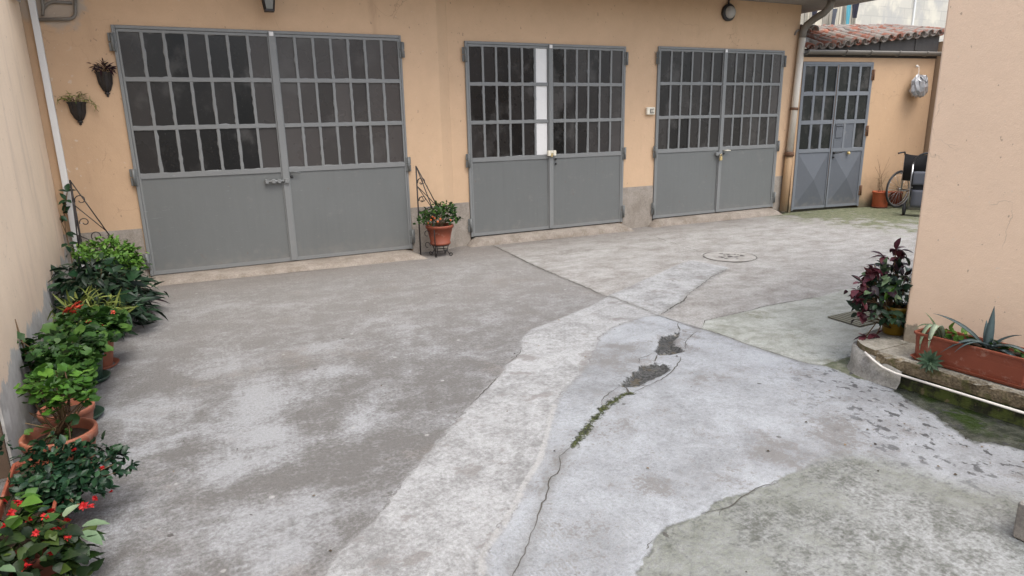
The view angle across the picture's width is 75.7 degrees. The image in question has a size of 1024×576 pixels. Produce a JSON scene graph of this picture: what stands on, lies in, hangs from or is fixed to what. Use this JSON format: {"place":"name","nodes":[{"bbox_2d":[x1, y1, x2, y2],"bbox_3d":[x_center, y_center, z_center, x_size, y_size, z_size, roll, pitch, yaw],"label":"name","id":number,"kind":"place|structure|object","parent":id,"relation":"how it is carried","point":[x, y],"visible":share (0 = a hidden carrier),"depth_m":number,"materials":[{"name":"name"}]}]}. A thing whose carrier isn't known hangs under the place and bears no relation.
{"place":"outdoors","nodes":[
{"label":"outdoors","id":0,"kind":"place"},
{"bbox_2d":[0,198,1023,575],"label":"ground","id":1,"kind":"structure","parent":0,"point":[308,428],"depth_m":3.53,"materials":[{"name":"concrete"}]},
{"bbox_2d":[0,458,66,561],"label":"window box","id":2,"kind":"object","parent":1,"relation":"on","point":[5,509],"visible":0.19,"depth_m":2.57,"materials":[{"name":"ceramic"}]},
{"bbox_2d":[0,487,109,575],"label":"begonia","id":3,"kind":"object","parent":2,"relation":"in","point":[68,551],"visible":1,"depth_m":2.28,"materials":[{"name":"green plant"}]},
{"bbox_2d":[0,431,139,513],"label":"shrub","id":4,"kind":"object","parent":2,"relation":"in","point":[61,479],"visible":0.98,"depth_m":2.68,"materials":[{"name":"green plant"}]},
{"bbox_2d":[0,0,71,478],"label":"building","id":5,"kind":"structure","parent":1,"relation":"on","point":[32,251],"depth_m":4.55,"materials":[{"name":"beige paint"}]},
{"bbox_2d":[58,183,77,284],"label":"climbing vine","id":6,"kind":"object","parent":5,"relation":"attached to","point":[65,208],"visible":0.81,"depth_m":6.38,"materials":[{"name":"green plant"}]},
{"bbox_2d":[13,363,100,462],"bbox_3d":[-2.091,0.618,3.080,0.353,0.555,0.390,-8,16,-25],"label":"potted geranium","id":7,"kind":"object","parent":1,"relation":"on","point":[70,427],"visible":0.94,"depth_m":3.03,"materials":[{"name":"plant"}]},
{"bbox_2d":[36,398,94,423],"bbox_3d":[-2.311,0.714,3.438,0.255,0.200,0.255,-8,16,-25],"label":"flower pot","id":8,"kind":"object","parent":1,"relation":"on","point":[87,412],"visible":0.27,"depth_m":3.41,"materials":[{"name":"ceramic"}]},
{"bbox_2d":[15,319,118,403],"bbox_3d":[-2.654,0.413,3.892,0.555,0.570,1.103,-8,16,-25],"label":"potted geranium","id":9,"kind":"object","parent":1,"relation":"on","point":[69,343],"visible":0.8,"depth_m":3.78,"materials":[{"name":"green plant"}]},
{"bbox_2d":[64,380,104,419],"bbox_3d":[-2.451,0.645,3.705,0.252,0.202,0.252,-8,16,-25],"label":"flower pot","id":10,"kind":"object","parent":1,"relation":"on","point":[98,411],"visible":0.12,"depth_m":3.78,"materials":[{"name":"green plastic"}]},
{"bbox_2d":[69,180,109,268],"bbox_3d":[-4.114,-0.481,6.384,0.369,1.122,0.216,-34,36,-65],"label":"corner trellis","id":11,"kind":"object","parent":1,"relation":"on","point":[79,236],"visible":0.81,"depth_m":6.35,"materials":[{"name":"black metal"}]},
{"bbox_2d":[49,301,132,369],"bbox_3d":[-2.872,0.321,4.470,0.522,0.495,0.560,-8,16,-25],"label":"potted geranium","id":12,"kind":"object","parent":1,"relation":"on","point":[109,318],"visible":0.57,"depth_m":4.48,"materials":[{"name":"plant"}]},
{"bbox_2d":[47,285,138,323],"bbox_3d":[-3.152,0.225,4.815,0.582,0.496,0.699,7,16,29],"label":"potted plant","id":13,"kind":"object","parent":1,"relation":"on","point":[89,302],"visible":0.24,"depth_m":4.86,"materials":[{"name":"green plant"}]},
{"bbox_2d":[81,350,110,383],"bbox_3d":[-2.754,0.518,4.267,0.252,0.182,0.252,-8,16,-25],"label":"flower pot","id":14,"kind":"object","parent":1,"relation":"on","point":[103,375],"visible":0.16,"depth_m":4.28,"materials":[{"name":"green plastic"}]},
{"bbox_2d":[65,233,151,286],"bbox_3d":[-3.686,-0.165,6.061,0.676,0.655,0.611,-8,16,-25],"label":"potted bush","id":15,"kind":"object","parent":1,"relation":"on","point":[122,252],"visible":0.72,"depth_m":5.95,"materials":[{"name":"green plant"}]},
{"bbox_2d":[47,249,169,339],"bbox_3d":[-3.356,0.036,5.434,0.940,0.699,1.178,-8,16,-25],"label":"potted plant","id":16,"kind":"object","parent":1,"relation":"on","point":[131,290],"visible":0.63,"depth_m":5.31,"materials":[{"name":"green plant"}]},
{"bbox_2d":[141,249,426,287],"bbox_3d":[-2.481,-0.236,7.442,3.060,0.061,0.454,-8,16,-25],"label":"door ramp","id":17,"kind":"structure","parent":1,"relation":"on","point":[290,266],"depth_m":7.40,"materials":[{"name":"brown concrete"}]},
{"bbox_2d":[415,166,441,256],"bbox_3d":[-1.007,-0.919,7.918,0.264,1.092,0.266,1,15,9],"label":"corner trellis","id":18,"kind":"object","parent":1,"relation":"on","point":[420,175],"visible":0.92,"depth_m":7.87,"materials":[{"name":"black metal"}]},
{"bbox_2d":[429,244,452,256],"bbox_3d":[-0.873,-0.468,8.063,0.227,0.140,0.227,-8,16,-25],"label":"plant stand","id":19,"kind":"object","parent":1,"relation":"on","point":[445,251],"visible":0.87,"depth_m":8.03,"materials":[{"name":"black metal"}]},
{"bbox_2d":[413,200,462,245],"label":"potted plant","id":20,"kind":"object","parent":19,"relation":"on","point":[443,231],"visible":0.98,"depth_m":7.92,"materials":[{"name":"green plant"}]},
{"bbox_2d":[19,0,874,280],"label":"garage building","id":21,"kind":"structure","parent":1,"relation":"on","point":[213,134],"depth_m":7.83,"materials":[{"name":"paint"}]},
{"bbox_2d":[57,91,98,124],"bbox_3d":[-4.197,-1.750,6.386,0.351,0.333,0.185,-8,16,-25],"label":"wall planter","id":22,"kind":"object","parent":21,"relation":"attached to","point":[77,110],"visible":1,"depth_m":6.38,"materials":[{"name":"black metal"}]},
{"bbox_2d":[88,58,116,96],"bbox_3d":[-3.988,-2.058,6.432,0.256,0.369,0.181,-8,16,-25],"label":"wall planter","id":23,"kind":"object","parent":21,"relation":"attached to","point":[105,80],"visible":1,"depth_m":6.42,"materials":[{"name":"black metal"}]},
{"bbox_2d":[107,25,414,275],"bbox_3d":[-2.570,-1.522,7.302,2.973,2.505,0.104,-8,16,-25],"label":"garage door","id":24,"kind":"structure","parent":21,"relation":"in","point":[248,147],"depth_m":7.22,"materials":[{"name":"grey paint"}]},
{"bbox_2d":[261,0,274,12],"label":"wall lantern","id":25,"kind":"object","parent":21,"relation":"attached to","point":[268,5],"depth_m":6.76,"materials":[{"name":"black metal"}]},
{"bbox_2d":[462,41,628,236],"bbox_3d":[0.516,-1.998,8.866,2.473,2.435,0.115,-8,16,-25],"label":"garage door","id":26,"kind":"structure","parent":21,"relation":"in","point":[546,122],"depth_m":8.82,"materials":[{"name":"grey paint"}]},
{"bbox_2d":[646,107,654,114],"bbox_3d":[1.992,-2.543,9.460,0.145,0.104,0.058,-8,16,-25],"label":"switch box","id":27,"kind":"object","parent":21,"relation":"attached to","point":[650,110],"visible":1,"depth_m":9.44,"materials":[{"name":"beige plastic"}]},
{"bbox_2d":[651,46,786,218],"bbox_3d":[3.202,-2.381,10.115,2.538,2.455,0.126,-8,16,-25],"label":"garage door","id":28,"kind":"structure","parent":21,"relation":"in","point":[716,146],"depth_m":10.08,"materials":[{"name":"grey paint"}]},
{"bbox_2d":[721,0,735,20],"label":"bulkhead lamp","id":29,"kind":"object","parent":21,"relation":"attached to","point":[728,12],"visible":1,"depth_m":9.63,"materials":[{"name":"white glass"}]},
{"bbox_2d":[467,223,633,246],"bbox_3d":[0.585,-0.745,9.110,2.540,0.104,0.252,-8,16,-25],"label":"door ramp","id":30,"kind":"structure","parent":1,"relation":"on","point":[528,236],"depth_m":9.04,"materials":[{"name":"brown concrete"}]},
{"bbox_2d":[571,391,626,447],"bbox_3d":[0.481,0.705,3.627,0.092,0.010,0.789,8,17,32],"label":"crack moss","id":31,"kind":"object","parent":1,"relation":"on","point":[595,419],"visible":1,"depth_m":3.61,"materials":[{"name":"green plant"}]},
{"bbox_2d":[473,234,866,575],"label":"ground crack","id":32,"kind":"object","parent":1,"relation":"on","point":[629,392],"visible":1,"depth_m":4.07,"materials":[{"name":"grey concrete"}]},
{"bbox_2d":[649,207,781,227],"bbox_3d":[3.246,-1.121,10.373,2.600,0.104,0.220,-8,16,-25],"label":"door ramp","id":33,"kind":"structure","parent":1,"relation":"on","point":[711,217],"depth_m":10.30,"materials":[{"name":"brown concrete"}]},
{"bbox_2d":[703,251,756,261],"bbox_3d":[2.535,-0.369,7.669,0.602,0.009,0.601,-8,16,-25],"label":"manhole cover","id":34,"kind":"object","parent":1,"relation":"on","point":[727,256],"visible":1,"depth_m":7.64,"materials":[{"name":"concrete"}]},
{"bbox_2d":[800,5,853,48],"bbox_3d":[8.175,-5.715,17.671,2.587,5.198,0.029,-8,16,-25],"label":"plank fence","id":35,"kind":"object","parent":1,"relation":"on","point":[840,16],"depth_m":17.47,"materials":[{"name":"white wood"}]},
{"bbox_2d":[831,8,836,24],"bbox_3d":[8.450,-7.093,17.281,0.220,0.450,0.060,-8,16,-25],"label":"hanging cloth","id":36,"kind":"object","parent":35,"relation":"hanging from","point":[834,13],"visible":0.81,"depth_m":17.27,"materials":[{"name":"grey fabric"}]},
{"bbox_2d":[846,5,850,23],"bbox_3d":[8.924,-7.315,17.464,0.100,0.730,0.060,-8,16,-25],"label":"hanging cloth","id":37,"kind":"object","parent":35,"relation":"hanging from","point":[848,10],"visible":0.63,"depth_m":17.46,"materials":[{"name":"blue fabric"}]},
{"bbox_2d":[852,3,858,17],"bbox_3d":[9.127,-7.473,17.505,0.260,0.550,0.060,-8,16,-25],"label":"hanging cloth","id":38,"kind":"object","parent":35,"relation":"hanging from","point":[855,7],"visible":0.82,"depth_m":17.52,"materials":[{"name":"blue fabric"}]},
{"bbox_2d":[828,310,881,326],"bbox_3d":[2.858,0.226,5.302,0.560,0.017,0.290,-8,16,-25],"label":"drain plate","id":39,"kind":"object","parent":1,"relation":"on","point":[846,317],"visible":0.45,"depth_m":5.23,"materials":[{"name":"metal"}]},
{"bbox_2d":[787,23,944,212],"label":"annex shed","id":40,"kind":"structure","parent":1,"relation":"on","point":[861,113],"depth_m":11.05,"materials":[{"name":"beige paint"}]},
{"bbox_2d":[791,62,874,210],"bbox_3d":[5.341,-2.509,10.945,1.459,2.370,0.125,-6,15,-18],"label":"shed door","id":41,"kind":"structure","parent":40,"relation":"in","point":[819,83],"depth_m":10.93,"materials":[{"name":"grey paint"}]},
{"bbox_2d":[909,65,927,97],"bbox_3d":[6.876,-3.482,11.097,0.368,0.540,0.247,-1,14,0],"label":"hanging bag","id":42,"kind":"object","parent":40,"relation":"hanging from","point":[919,86],"visible":1,"depth_m":11.03,"materials":[{"name":"grey plastic"}]},
{"bbox_2d":[871,162,889,207],"bbox_3d":[6.384,-1.816,11.350,0.274,0.851,0.366,7,16,28],"label":"flower pot","id":43,"kind":"object","parent":1,"relation":"on","point":[879,200],"visible":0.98,"depth_m":11.30,"materials":[{"name":"orange ceramic"}]},
{"bbox_2d":[889,191,902,205],"bbox_3d":[6.731,-1.565,11.545,0.204,0.250,0.204,-8,16,-25],"label":"flower pot","id":44,"kind":"object","parent":1,"relation":"on","point":[894,198],"visible":0.74,"depth_m":11.47,"materials":[{"name":"ceramic"}]},
{"bbox_2d":[885,151,927,207],"bbox_3d":[6.894,-1.807,11.052,1.000,0.958,0.628,-7,16,-22],"label":"wheelchair","id":45,"kind":"object","parent":1,"relation":"on","point":[920,164],"visible":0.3,"depth_m":11.05,"materials":[{"name":"black metal"}]},
{"bbox_2d":[902,152,927,214],"bbox_3d":[6.423,-1.606,10.242,0.524,0.987,0.294,7,17,29],"label":"shopping trolley","id":46,"kind":"object","parent":1,"relation":"on","point":[916,192],"visible":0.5,"depth_m":10.23,"materials":[{"name":"silver metal"}]},
{"bbox_2d":[847,327,1023,426],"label":"stone ledge","id":47,"kind":"object","parent":1,"relation":"on","point":[891,352],"visible":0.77,"depth_m":3.80,"materials":[{"name":"concrete"}]},
{"bbox_2d":[843,238,912,339],"bbox_3d":[2.415,0.016,4.268,0.590,0.672,0.381,-3,14,-6],"label":"potted plant","id":48,"kind":"object","parent":47,"relation":"on","point":[887,290],"visible":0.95,"depth_m":4.21,"materials":[{"name":"purple plant"}]},
{"bbox_2d":[916,349,942,372],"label":"succulent","id":49,"kind":"object","parent":47,"relation":"on","point":[929,360],"visible":1,"depth_m":3.72,"materials":[{"name":"green plant"}]},
{"bbox_2d":[864,351,1023,413],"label":"cable","id":50,"kind":"object","parent":47,"relation":"attached to","point":[941,387],"visible":1,"depth_m":3.67,"materials":[{"name":"white plastic"}]},
{"bbox_2d":[910,327,1023,389],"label":"window box","id":51,"kind":"object","parent":47,"relation":"on","point":[996,366],"visible":0.71,"depth_m":3.59,"materials":[{"name":"ceramic"}]},
{"bbox_2d":[915,312,1023,357],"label":"spider plant","id":52,"kind":"object","parent":51,"relation":"in","point":[941,331],"visible":0.83,"depth_m":3.75,"materials":[{"name":"green plant"}]},
{"bbox_2d":[933,306,1023,363],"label":"agave","id":53,"kind":"object","parent":51,"relation":"in","point":[988,332],"visible":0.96,"depth_m":3.57,"materials":[{"name":"green plant"}]},
{"bbox_2d":[903,0,1023,346],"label":"building","id":54,"kind":"structure","parent":1,"relation":"on","point":[968,267],"depth_m":3.71,"materials":[{"name":"beige paint"}]},
{"bbox_2d":[1013,500,1023,541],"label":"concrete trough","id":55,"kind":"object","parent":1,"relation":"on","point":[1018,530],"visible":1,"depth_m":2.51,"materials":[{"name":"grey concrete"}]},
{"bbox_2d":[853,0,948,41],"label":"background building","id":56,"kind":"structure","parent":0,"point":[931,13],"depth_m":18.55,"materials":[{"name":"white paint"}]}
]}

